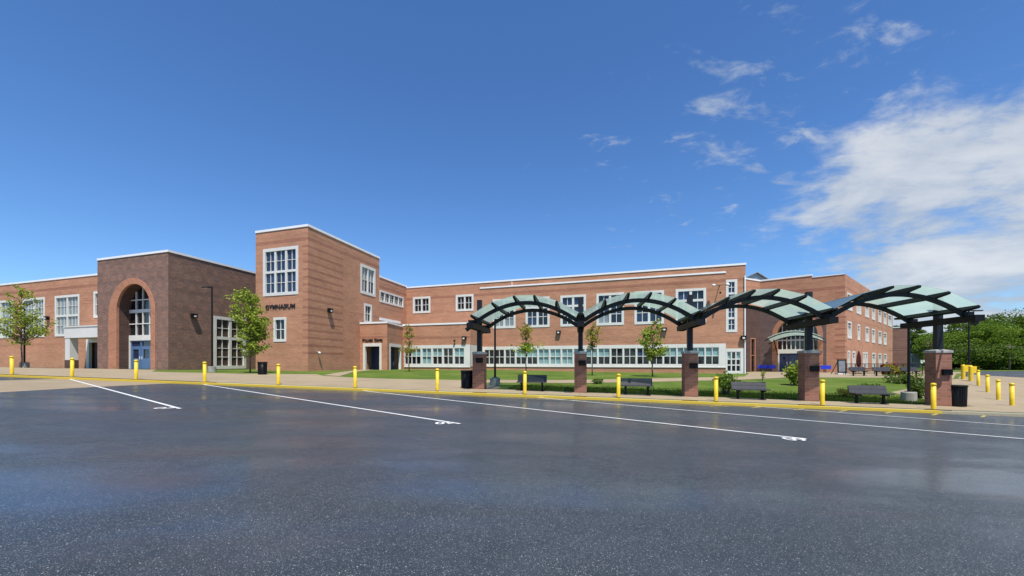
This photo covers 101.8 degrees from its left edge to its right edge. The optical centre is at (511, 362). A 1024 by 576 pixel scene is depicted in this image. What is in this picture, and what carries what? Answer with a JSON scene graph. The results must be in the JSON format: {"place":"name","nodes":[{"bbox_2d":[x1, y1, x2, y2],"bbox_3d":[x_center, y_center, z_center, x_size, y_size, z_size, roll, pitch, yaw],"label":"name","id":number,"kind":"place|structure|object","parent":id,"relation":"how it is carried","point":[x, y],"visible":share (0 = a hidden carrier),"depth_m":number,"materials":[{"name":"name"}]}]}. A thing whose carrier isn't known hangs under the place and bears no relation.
{"place":"outdoors","nodes":[
{"label":"outdoors","id":0,"kind":"place"},
{"bbox_2d":[0,379,167,391],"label":"driveway","id":1,"kind":"structure","parent":0,"point":[24,385],"depth_m":19.55,"materials":[{"name":"beige concrete"}]},
{"bbox_2d":[0,367,500,391],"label":"sidewalk","id":2,"kind":"structure","parent":0,"point":[336,381],"depth_m":25.25,"materials":[{"name":"beige concrete"}]},
{"bbox_2d":[18,308,29,367],"bbox_3d":[-41.990,-1.924,35.562,1.370,5.360,0.600,0,0,9],"label":"lamp post","id":3,"kind":"object","parent":2,"relation":"on","point":[26,364],"visible":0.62,"depth_m":35.46,"materials":[{"name":"metal"}]},
{"bbox_2d":[257,362,267,373],"bbox_3d":[-18.330,0.409,30.550,0.670,0.920,0.670,0,0,-30],"label":"litter bin","id":4,"kind":"object","parent":2,"relation":"on","point":[262,367],"visible":1,"depth_m":30.33,"materials":[{"name":"black metal"}]},
{"bbox_2d":[461,370,472,387],"bbox_3d":[-2.360,0.869,21.761,0.670,0.920,0.670,0,0,-45],"label":"litter bin","id":5,"kind":"object","parent":2,"relation":"on","point":[466,378],"visible":0.99,"depth_m":21.50,"materials":[{"name":"black metal"}]},
{"bbox_2d":[490,312,508,385],"bbox_3d":[-0.729,-0.640,24.555,1.156,4.592,0.600,0,0,9],"label":"lamp post","id":6,"kind":"object","parent":2,"relation":"on","point":[494,380],"visible":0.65,"depth_m":24.55,"materials":[{"name":"metal"}]},
{"bbox_2d":[379,276,406,324],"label":"connecting wing","id":7,"kind":"structure","parent":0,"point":[392,301],"depth_m":54.47,"materials":[{"name":"brown brick"}]},
{"bbox_2d":[380,290,403,307],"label":"window","id":8,"kind":"structure","parent":7,"relation":"in","point":[385,297],"depth_m":54.46,"materials":[{"name":"white glass"}]},
{"bbox_2d":[0,377,1023,575],"bbox_3d":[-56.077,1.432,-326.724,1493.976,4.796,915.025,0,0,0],"label":"parking lot","id":9,"kind":"structure","parent":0,"point":[208,480],"depth_m":5.46,"materials":[{"name":"grey asphalt"}]},
{"bbox_2d":[70,379,179,408],"bbox_3d":[-17.676,1.109,17.986,19.763,0.477,0.100,0,0,36],"label":"road marking","id":10,"kind":"object","parent":9,"relation":"on","point":[128,394],"visible":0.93,"depth_m":15.31,"materials":[{"name":"white paint"}]},
{"bbox_2d":[202,384,460,423],"bbox_3d":[-9.256,1.328,16.483,19.711,0.475,0.100,0,0,36],"label":"road marking","id":11,"kind":"object","parent":9,"relation":"on","point":[342,405],"visible":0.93,"depth_m":13.61,"materials":[{"name":"white paint"}]},
{"bbox_2d":[0,374,941,413],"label":"curb","id":12,"kind":"structure","parent":9,"relation":"on","point":[585,398],"depth_m":18.75,"materials":[{"name":"yellow paint"}]},
{"bbox_2d":[369,391,805,438],"bbox_3d":[-0.943,1.542,15.374,19.305,0.466,0.105,0,0,36],"label":"road marking","id":13,"kind":"object","parent":9,"relation":"on","point":[611,417],"visible":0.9,"depth_m":12.26,"materials":[{"name":"white paint"}]},
{"bbox_2d":[477,392,1022,438],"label":"road marking","id":14,"kind":"object","parent":9,"relation":"on","point":[807,420],"visible":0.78,"depth_m":12.80,"materials":[{"name":"white paint"}]},
{"bbox_2d":[938,410,1023,416],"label":"curb","id":15,"kind":"structure","parent":9,"relation":"on","point":[984,413],"depth_m":15.87,"materials":[{"name":"concrete"}]},
{"bbox_2d":[0,0,1023,413],"label":"sky","id":16,"kind":"structure","parent":0,"point":[877,143],"materials":[{"name":"blue"}]},
{"bbox_2d":[9,363,1023,412],"bbox_3d":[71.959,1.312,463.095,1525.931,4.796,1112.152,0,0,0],"label":"lawn","id":17,"kind":"structure","parent":0,"point":[783,384],"depth_m":31.81,"materials":[{"name":"green plant"}]},
{"bbox_2d":[0,284,58,367],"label":"young tree","id":18,"kind":"object","parent":17,"relation":"on","point":[25,323],"visible":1,"depth_m":34.40,"materials":[{"name":"green plant"}]},
{"bbox_2d":[0,273,138,379],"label":"gymnasium wing","id":19,"kind":"structure","parent":17,"relation":"on","point":[69,301],"depth_m":48.34,"materials":[{"name":"brown brick"}]},
{"bbox_2d":[0,300,12,337],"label":"window","id":20,"kind":"structure","parent":19,"relation":"in","point":[2,303],"depth_m":51.79,"materials":[{"name":"white glass"}]},
{"bbox_2d":[22,297,44,337],"bbox_3d":[-57.087,-5.344,49.746,4.567,4.692,0.247,0,0,19],"label":"window","id":21,"kind":"structure","parent":19,"relation":"in","point":[42,303],"depth_m":49.61,"materials":[{"name":"white glass"}]},
{"bbox_2d":[55,294,79,336],"bbox_3d":[-50.847,-5.344,47.638,4.625,4.692,0.247,0,0,19],"label":"window","id":22,"kind":"structure","parent":19,"relation":"in","point":[67,307],"depth_m":47.65,"materials":[{"name":"white glass"}]},
{"bbox_2d":[93,291,96,317],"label":"window","id":23,"kind":"structure","parent":19,"relation":"in","point":[95,292],"depth_m":45.94,"materials":[{"name":"white glass"}]},
{"bbox_2d":[63,325,96,367],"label":"entrance portico","id":24,"kind":"structure","parent":17,"relation":"on","point":[73,335],"depth_m":43.88,"materials":[{"name":"white paint"}]},
{"bbox_2d":[97,250,255,382],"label":"arched entrance block","id":25,"kind":"structure","parent":17,"relation":"on","point":[148,303],"depth_m":41.15,"materials":[{"name":"brown brick"}]},
{"bbox_2d":[131,341,140,368],"bbox_3d":[-37.582,-0.760,41.581,1.561,2.812,0.125,0,0,19],"label":"door","id":26,"kind":"structure","parent":25,"relation":"in","point":[135,345],"depth_m":41.66,"materials":[{"name":"blue metal"}]},
{"bbox_2d":[141,340,150,368],"bbox_3d":[-36.103,-0.760,41.081,1.561,2.812,0.125,0,0,19],"label":"door","id":27,"kind":"structure","parent":25,"relation":"in","point":[145,345],"depth_m":41.12,"materials":[{"name":"blue metal"}]},
{"bbox_2d":[214,316,245,368],"bbox_3d":[-30.423,-2.066,44.864,0.247,5.510,3.942,0,0,13],"label":"window","id":28,"kind":"structure","parent":25,"relation":"in","point":[227,354],"depth_m":44.65,"materials":[{"name":"white glass"}]},
{"bbox_2d":[202,286,216,371],"bbox_3d":[-24.046,-2.467,33.040,1.102,7.097,0.600,0,0,9],"label":"lamp post","id":29,"kind":"object","parent":17,"relation":"on","point":[211,368],"visible":0.9,"depth_m":32.95,"materials":[{"name":"metal"}]},
{"bbox_2d":[223,287,273,372],"bbox_3d":[-20.745,-2.527,33.136,3.661,6.828,3.149,0,0,0],"label":"young tree","id":30,"kind":"object","parent":17,"relation":"on","point":[253,327],"visible":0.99,"depth_m":32.75,"materials":[{"name":"green plant"}]},
{"bbox_2d":[255,224,379,370],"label":"gymnasium tower","id":31,"kind":"structure","parent":17,"relation":"on","point":[313,273],"depth_m":40.89,"materials":[{"name":"red brick"}]},
{"bbox_2d":[273,317,285,341],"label":"window","id":32,"kind":"structure","parent":31,"relation":"in","point":[279,324],"depth_m":40.41,"materials":[{"name":"white glass"}]},
{"bbox_2d":[263,245,297,296],"bbox_3d":[-22.391,-8.808,40.351,4.429,4.638,0.247,0,0,19],"label":"window","id":33,"kind":"structure","parent":31,"relation":"in","point":[280,265],"depth_m":40.38,"materials":[{"name":"white glass"}]},
{"bbox_2d":[360,263,375,296],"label":"window","id":34,"kind":"structure","parent":31,"relation":"in","point":[367,274],"depth_m":48.95,"materials":[{"name":"white glass"}]},
{"bbox_2d":[364,303,371,321],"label":"window","id":35,"kind":"structure","parent":31,"relation":"in","point":[367,307],"depth_m":49.02,"materials":[{"name":"white glass"}]},
{"bbox_2d":[360,321,402,369],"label":"entrance pavilion","id":36,"kind":"structure","parent":17,"relation":"on","point":[384,354],"depth_m":47.28,"materials":[{"name":"red brick"}]},
{"bbox_2d":[372,347,378,369],"bbox_3d":[-15.698,-0.152,48.164,1.208,3.304,0.100,0,0,19],"label":"door","id":37,"kind":"structure","parent":36,"relation":"in","point":[375,350],"depth_m":48.15,"materials":[{"name":"blue paint"}]},
{"bbox_2d":[398,324,419,371],"bbox_3d":[-9.863,-1.361,40.110,1.735,4.620,1.822,0,0,-37],"label":"young tree","id":38,"kind":"object","parent":17,"relation":"on","point":[408,349],"visible":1,"depth_m":39.88,"materials":[{"name":"green plant"}]},
{"bbox_2d":[509,323,545,370],"bbox_3d":[1.365,-1.169,35.956,3.305,4.618,2.064,0,0,0],"label":"young tree","id":39,"kind":"object","parent":17,"relation":"on","point":[527,330],"visible":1,"depth_m":35.92,"materials":[{"name":"green plant"}]},
{"bbox_2d":[403,263,745,373],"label":"classroom building","id":40,"kind":"structure","parent":17,"relation":"on","point":[438,317],"depth_m":49.44,"materials":[{"name":"red brick"}]},
{"bbox_2d":[412,349,420,363],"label":"window","id":41,"kind":"structure","parent":40,"relation":"in","point":[416,357],"depth_m":51.05,"materials":[{"name":"white glass"}]},
{"bbox_2d":[413,296,429,312],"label":"window","id":42,"kind":"structure","parent":40,"relation":"in","point":[420,304],"depth_m":57.52,"materials":[{"name":"clear glass"}]},
{"bbox_2d":[422,348,430,363],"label":"window","id":43,"kind":"structure","parent":40,"relation":"in","point":[426,352],"depth_m":50.64,"materials":[{"name":"clear glass"}]},
{"bbox_2d":[433,348,441,363],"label":"window","id":44,"kind":"structure","parent":40,"relation":"in","point":[437,352],"depth_m":50.16,"materials":[{"name":"clear glass"}]},
{"bbox_2d":[444,348,452,363],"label":"window","id":45,"kind":"structure","parent":40,"relation":"in","point":[448,352],"depth_m":49.70,"materials":[{"name":"clear glass"}]},
{"bbox_2d":[454,348,463,363],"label":"window","id":46,"kind":"structure","parent":40,"relation":"in","point":[458,352],"depth_m":49.27,"materials":[{"name":"clear glass"}]},
{"bbox_2d":[456,294,473,310],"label":"window","id":47,"kind":"structure","parent":40,"relation":"in","point":[465,302],"depth_m":55.31,"materials":[{"name":"clear glass"}]},
{"bbox_2d":[485,350,493,363],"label":"window","id":48,"kind":"structure","parent":40,"relation":"in","point":[490,353],"depth_m":54.14,"materials":[{"name":"clear glass"}]},
{"bbox_2d":[496,350,503,363],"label":"window","id":49,"kind":"structure","parent":40,"relation":"in","point":[499,353],"depth_m":53.70,"materials":[{"name":"clear glass"}]},
{"bbox_2d":[493,299,515,328],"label":"window","id":50,"kind":"structure","parent":40,"relation":"in","point":[510,322],"depth_m":53.36,"materials":[{"name":"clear glass"}]},
{"bbox_2d":[505,350,514,363],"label":"window","id":51,"kind":"structure","parent":40,"relation":"in","point":[509,354],"depth_m":53.31,"materials":[{"name":"clear glass"}]},
{"bbox_2d":[516,349,525,363],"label":"window","id":52,"kind":"structure","parent":40,"relation":"in","point":[520,358],"depth_m":52.81,"materials":[{"name":"clear glass"}]},
{"bbox_2d":[527,349,536,363],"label":"window","id":53,"kind":"structure","parent":40,"relation":"in","point":[531,358],"depth_m":52.24,"materials":[{"name":"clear glass"}]},
{"bbox_2d":[526,296,549,327],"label":"window","id":54,"kind":"structure","parent":40,"relation":"in","point":[535,319],"depth_m":51.93,"materials":[{"name":"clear glass"}]},
{"bbox_2d":[539,349,548,363],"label":"window","id":55,"kind":"structure","parent":40,"relation":"in","point":[543,353],"depth_m":51.72,"materials":[{"name":"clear glass"}]},
{"bbox_2d":[550,349,560,363],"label":"window","id":56,"kind":"structure","parent":40,"relation":"in","point":[555,354],"depth_m":51.24,"materials":[{"name":"clear glass"}]},
{"bbox_2d":[562,349,571,363],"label":"window","id":57,"kind":"structure","parent":40,"relation":"in","point":[566,353],"depth_m":50.74,"materials":[{"name":"clear glass"}]},
{"bbox_2d":[560,294,585,326],"bbox_3d":[7.426,-6.268,50.481,3.129,3.790,0.247,0,0,20],"label":"window","id":58,"kind":"structure","parent":40,"relation":"in","point":[571,301],"depth_m":50.57,"materials":[{"name":"clear glass"}]},
{"bbox_2d":[586,349,596,363],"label":"window","id":59,"kind":"structure","parent":40,"relation":"in","point":[589,352],"depth_m":49.72,"materials":[{"name":"clear glass"}]},
{"bbox_2d":[598,348,609,363],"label":"window","id":60,"kind":"structure","parent":40,"relation":"in","point":[603,354],"depth_m":49.29,"materials":[{"name":"clear glass"}]},
{"bbox_2d":[596,292,623,325],"bbox_3d":[11.560,-6.268,49.008,3.179,3.790,0.247,0,0,20],"label":"window","id":61,"kind":"structure","parent":40,"relation":"in","point":[616,318],"depth_m":48.98,"materials":[{"name":"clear glass"}]},
{"bbox_2d":[611,348,622,363],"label":"window","id":62,"kind":"structure","parent":40,"relation":"in","point":[616,353],"depth_m":48.75,"materials":[{"name":"clear glass"}]},
{"bbox_2d":[624,348,635,363],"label":"window","id":63,"kind":"structure","parent":40,"relation":"in","point":[629,353],"depth_m":48.25,"materials":[{"name":"clear glass"}]},
{"bbox_2d":[637,348,648,363],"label":"window","id":64,"kind":"structure","parent":40,"relation":"in","point":[641,357],"depth_m":47.88,"materials":[{"name":"clear glass"}]},
{"bbox_2d":[634,290,663,324],"bbox_3d":[15.664,-6.268,47.545,3.209,3.790,0.247,0,0,20],"label":"window","id":65,"kind":"structure","parent":40,"relation":"in","point":[640,317],"depth_m":47.61,"materials":[{"name":"clear glass"}]},
{"bbox_2d":[664,348,675,363],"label":"window","id":66,"kind":"structure","parent":40,"relation":"in","point":[670,358],"depth_m":46.84,"materials":[{"name":"teal glass"}]},
{"bbox_2d":[676,288,705,319],"bbox_3d":[19.788,-6.268,46.075,3.111,3.790,0.247,0,0,20],"label":"window","id":67,"kind":"structure","parent":40,"relation":"in","point":[699,294],"depth_m":45.94,"materials":[{"name":"white glass"}]},
{"bbox_2d":[693,347,703,363],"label":"window","id":68,"kind":"structure","parent":40,"relation":"in","point":[701,349],"depth_m":45.80,"materials":[{"name":"teal glass"}]},
{"bbox_2d":[706,347,718,363],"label":"window","id":69,"kind":"structure","parent":40,"relation":"in","point":[712,353],"depth_m":45.36,"materials":[{"name":"teal glass"}]},
{"bbox_2d":[726,279,736,331],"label":"window","id":70,"kind":"structure","parent":40,"relation":"in","point":[731,314],"depth_m":44.71,"materials":[{"name":"white glass"}]},
{"bbox_2d":[727,352,739,371],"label":"window","id":71,"kind":"structure","parent":40,"relation":"in","point":[733,358],"depth_m":44.65,"materials":[{"name":"white glass"}]},
{"bbox_2d":[585,322,603,375],"bbox_3d":[7.089,-1.156,36.029,1.758,4.692,1.273,0,0,-27],"label":"young tree","id":72,"kind":"object","parent":17,"relation":"on","point":[592,332],"visible":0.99,"depth_m":35.95,"materials":[{"name":"green plant"}]},
{"bbox_2d":[636,318,669,376],"bbox_3d":[11.680,-1.208,34.550,2.926,4.903,1.728,0,0,0],"label":"young tree","id":73,"kind":"object","parent":17,"relation":"on","point":[651,354],"visible":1,"depth_m":34.36,"materials":[{"name":"green plant"}]},
{"bbox_2d":[711,370,742,394],"bbox_3d":[10.924,1.060,21.253,1.549,1.322,1.350,0,0,0],"label":"shrub","id":74,"kind":"object","parent":17,"relation":"on","point":[723,382],"visible":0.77,"depth_m":21.09,"materials":[{"name":"green plant"}]},
{"bbox_2d":[781,361,797,385],"bbox_3d":[18.922,0.694,27.498,1.725,1.753,1.752,0,0,-28],"label":"shrub","id":75,"kind":"object","parent":17,"relation":"on","point":[792,374],"visible":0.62,"depth_m":27.40,"materials":[{"name":"green plant"}]},
{"bbox_2d":[746,273,892,372],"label":"science wing","id":76,"kind":"structure","parent":17,"relation":"on","point":[866,333],"depth_m":54.21,"materials":[{"name":"red brick"},{"name":"white metal"},{"name":"dark glass"}]},
{"bbox_2d":[750,338,755,371],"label":"window","id":77,"kind":"structure","parent":76,"relation":"in","point":[752,340],"depth_m":54.85,"materials":[{"name":"orange glass"}]},
{"bbox_2d":[780,353,788,371],"bbox_3d":[35.601,0.023,54.425,0.986,2.365,0.075,0,0,41],"label":"door","id":78,"kind":"structure","parent":76,"relation":"in","point":[784,358],"depth_m":54.42,"materials":[{"name":"blue glass"}]},
{"bbox_2d":[765,330,825,354],"bbox_3d":[35.046,-2.405,51.522,6.093,2.989,3.178,0,0,41],"label":"entrance canopy","id":79,"kind":"object","parent":76,"relation":"attached to","point":[780,335],"visible":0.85,"depth_m":51.85,"materials":[{"name":"white metal"}]},
{"bbox_2d":[893,327,906,366],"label":"brick annex","id":80,"kind":"object","parent":17,"relation":"on","point":[900,341],"visible":0.25,"depth_m":83.66,"materials":[{"name":"red brick"}]},
{"bbox_2d":[882,370,924,383],"bbox_3d":[27.223,1.115,28.966,2.621,1.139,2.266,0,0,0],"label":"shrub","id":81,"kind":"object","parent":17,"relation":"on","point":[902,378],"visible":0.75,"depth_m":28.77,"materials":[{"name":"green plant"}]},
{"bbox_2d":[894,318,916,400],"bbox_3d":[19.152,0.001,20.219,0.835,4.374,0.600,0,0,9],"label":"lamp post","id":82,"kind":"object","parent":17,"relation":"on","point":[908,395],"visible":0.73,"depth_m":20.15,"materials":[{"name":"metal"}]},
{"bbox_2d":[893,325,928,353],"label":"woodland tree","id":83,"kind":"object","parent":17,"relation":"on","point":[914,335],"visible":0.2,"depth_m":125.18,"materials":[{"name":"green plant"}]},
{"bbox_2d":[904,374,924,397],"bbox_3d":[21.245,1.281,21.787,1.186,1.388,1.078,0,0,0],"label":"shrub","id":84,"kind":"object","parent":17,"relation":"on","point":[918,385],"visible":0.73,"depth_m":21.65,"materials":[{"name":"green plant"}]},
{"bbox_2d":[910,354,920,366],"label":"glass building","id":85,"kind":"structure","parent":17,"relation":"on","point":[915,359],"depth_m":113.00,"materials":[{"name":"glass"}]},
{"bbox_2d":[911,332,961,355],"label":"woodland tree","id":86,"kind":"object","parent":17,"relation":"on","point":[918,348],"visible":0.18,"depth_m":109.95,"materials":[{"name":"green plant"}]},
{"bbox_2d":[921,342,991,367],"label":"woodland tree","id":87,"kind":"object","parent":17,"relation":"on","point":[954,346],"visible":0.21,"depth_m":77.31,"materials":[{"name":"green plant"}]},
{"bbox_2d":[891,345,1023,369],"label":"hedge","id":88,"kind":"object","parent":17,"relation":"on","point":[1009,363],"visible":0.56,"depth_m":72.22,"materials":[{"name":"green plant"}]},
{"bbox_2d":[943,320,1023,346],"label":"woodland tree","id":89,"kind":"object","parent":17,"relation":"on","point":[997,334],"visible":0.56,"depth_m":82.28,"materials":[{"name":"green plant"}]},
{"bbox_2d":[943,316,1023,346],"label":"woodland tree","id":90,"kind":"object","parent":17,"relation":"on","point":[962,326],"visible":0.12,"depth_m":98.25,"materials":[{"name":"green plant"}]},
{"bbox_2d":[952,342,1023,369],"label":"hedge","id":91,"kind":"object","parent":17,"relation":"on","point":[996,357],"visible":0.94,"depth_m":71.43,"materials":[{"name":"green plant"}]},
{"bbox_2d":[959,308,1023,341],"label":"woodland tree","id":92,"kind":"object","parent":17,"relation":"on","point":[1019,319],"visible":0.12,"depth_m":100.36,"materials":[{"name":"green plant"}]},
{"bbox_2d":[487,376,781,382],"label":"path","id":93,"kind":"structure","parent":0,"point":[653,380],"depth_m":30.44,"materials":[{"name":"beige concrete"}]},
{"bbox_2d":[508,383,924,404],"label":"grass","id":94,"kind":"structure","parent":0,"point":[785,395],"depth_m":21.49,"materials":[{"name":"green plant"}]},
{"bbox_2d":[488,389,1023,412],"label":"sidewalk","id":95,"kind":"structure","parent":0,"point":[866,404],"depth_m":18.43,"materials":[{"name":"beige concrete"}]},
{"bbox_2d":[516,375,546,390],"bbox_3d":[0.999,1.034,20.927,1.480,0.789,0.619,0,0,8],"label":"bench","id":96,"kind":"object","parent":95,"relation":"on","point":[541,379],"visible":0.97,"depth_m":21.06,"materials":[{"name":"black paint"}]},
{"bbox_2d":[620,378,653,394],"bbox_3d":[5.974,1.164,19.918,1.480,0.789,0.619,0,0,10],"label":"bench","id":97,"kind":"object","parent":95,"relation":"on","point":[643,382],"visible":0.99,"depth_m":20.07,"materials":[{"name":"black paint"}]},
{"bbox_2d":[465,285,984,410],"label":"covered walkway","id":98,"kind":"structure","parent":95,"relation":"on","point":[908,304],"depth_m":19.01,"materials":[{"name":"metal"}]},
{"bbox_2d":[731,382,770,399],"bbox_3d":[10.894,1.292,19.019,1.480,0.789,0.619,0,0,10],"label":"bench","id":99,"kind":"object","parent":95,"relation":"on","point":[737,387],"visible":0.96,"depth_m":19.17,"materials":[{"name":"black paint"}]},
{"bbox_2d":[820,380,824,405],"bbox_3d":[12.785,1.255,17.130,0.184,1.090,0.181,1,0,-13],"label":"bollard","id":100,"kind":"object","parent":95,"relation":"on","point":[822,392],"visible":0.95,"depth_m":17.07,"materials":[{"name":"yellow plastic"}]},
{"bbox_2d":[847,385,894,403],"bbox_3d":[15.719,1.417,18.237,1.480,0.789,0.619,0,0,10],"label":"bench","id":101,"kind":"object","parent":95,"relation":"on","point":[857,390],"visible":0.98,"depth_m":18.38,"materials":[{"name":"black paint"}]},
{"bbox_2d":[930,383,936,409],"bbox_3d":[16.706,1.357,16.488,0.181,1.090,0.184,-1,0,10],"label":"bollard","id":102,"kind":"object","parent":95,"relation":"on","point":[933,395],"visible":0.95,"depth_m":16.43,"materials":[{"name":"yellow plastic"}]},
{"bbox_2d":[951,385,968,406],"bbox_3d":[19.265,1.430,18.002,0.670,0.920,0.670,0,0,-24],"label":"litter bin","id":103,"kind":"object","parent":95,"relation":"on","point":[959,395],"visible":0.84,"depth_m":17.77,"materials":[{"name":"black metal"}]},
{"bbox_2d":[745,371,955,378],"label":"plaza","id":104,"kind":"structure","parent":0,"point":[821,374],"depth_m":38.51,"materials":[{"name":"beige concrete"}]},
{"bbox_2d":[831,359,848,374],"bbox_3d":[33.117,0.443,42.092,1.316,1.560,0.700,0,0,14],"label":"standing sign","id":105,"kind":"object","parent":104,"relation":"on","point":[840,363],"visible":0.88,"depth_m":41.98,"materials":[{"name":"stone"}]},
{"bbox_2d":[845,363,924,374],"bbox_3d":[37.589,0.673,41.500,8.671,1.142,0.060,0,0,0],"label":"railing","id":106,"kind":"object","parent":104,"relation":"on","point":[869,368],"visible":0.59,"depth_m":41.49,"materials":[{"name":"black paint"}]},
{"bbox_2d":[892,372,1023,411],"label":"promenade","id":107,"kind":"structure","parent":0,"point":[979,396],"depth_m":24.43,"materials":[{"name":"beige concrete"}]},
{"bbox_2d":[966,310,982,376],"bbox_3d":[39.858,-1.487,35.947,1.263,6.056,0.600,0,0,9],"label":"lamp post","id":108,"kind":"object","parent":107,"relation":"on","point":[969,343],"visible":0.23,"depth_m":35.94,"materials":[{"name":"metal"}]},
{"bbox_2d":[1009,383,1014,405],"bbox_3d":[22.951,1.484,19.098,0.184,1.090,0.181,-1,0,42],"label":"bollard","id":109,"kind":"object","parent":107,"relation":"on","point":[1011,394],"visible":0.9,"depth_m":19.04,"materials":[{"name":"yellow plastic"}]},
{"bbox_2d":[960,371,1023,376],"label":"roadway","id":110,"kind":"structure","parent":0,"point":[1008,373],"depth_m":46.40,"materials":[{"name":"grey asphalt"}]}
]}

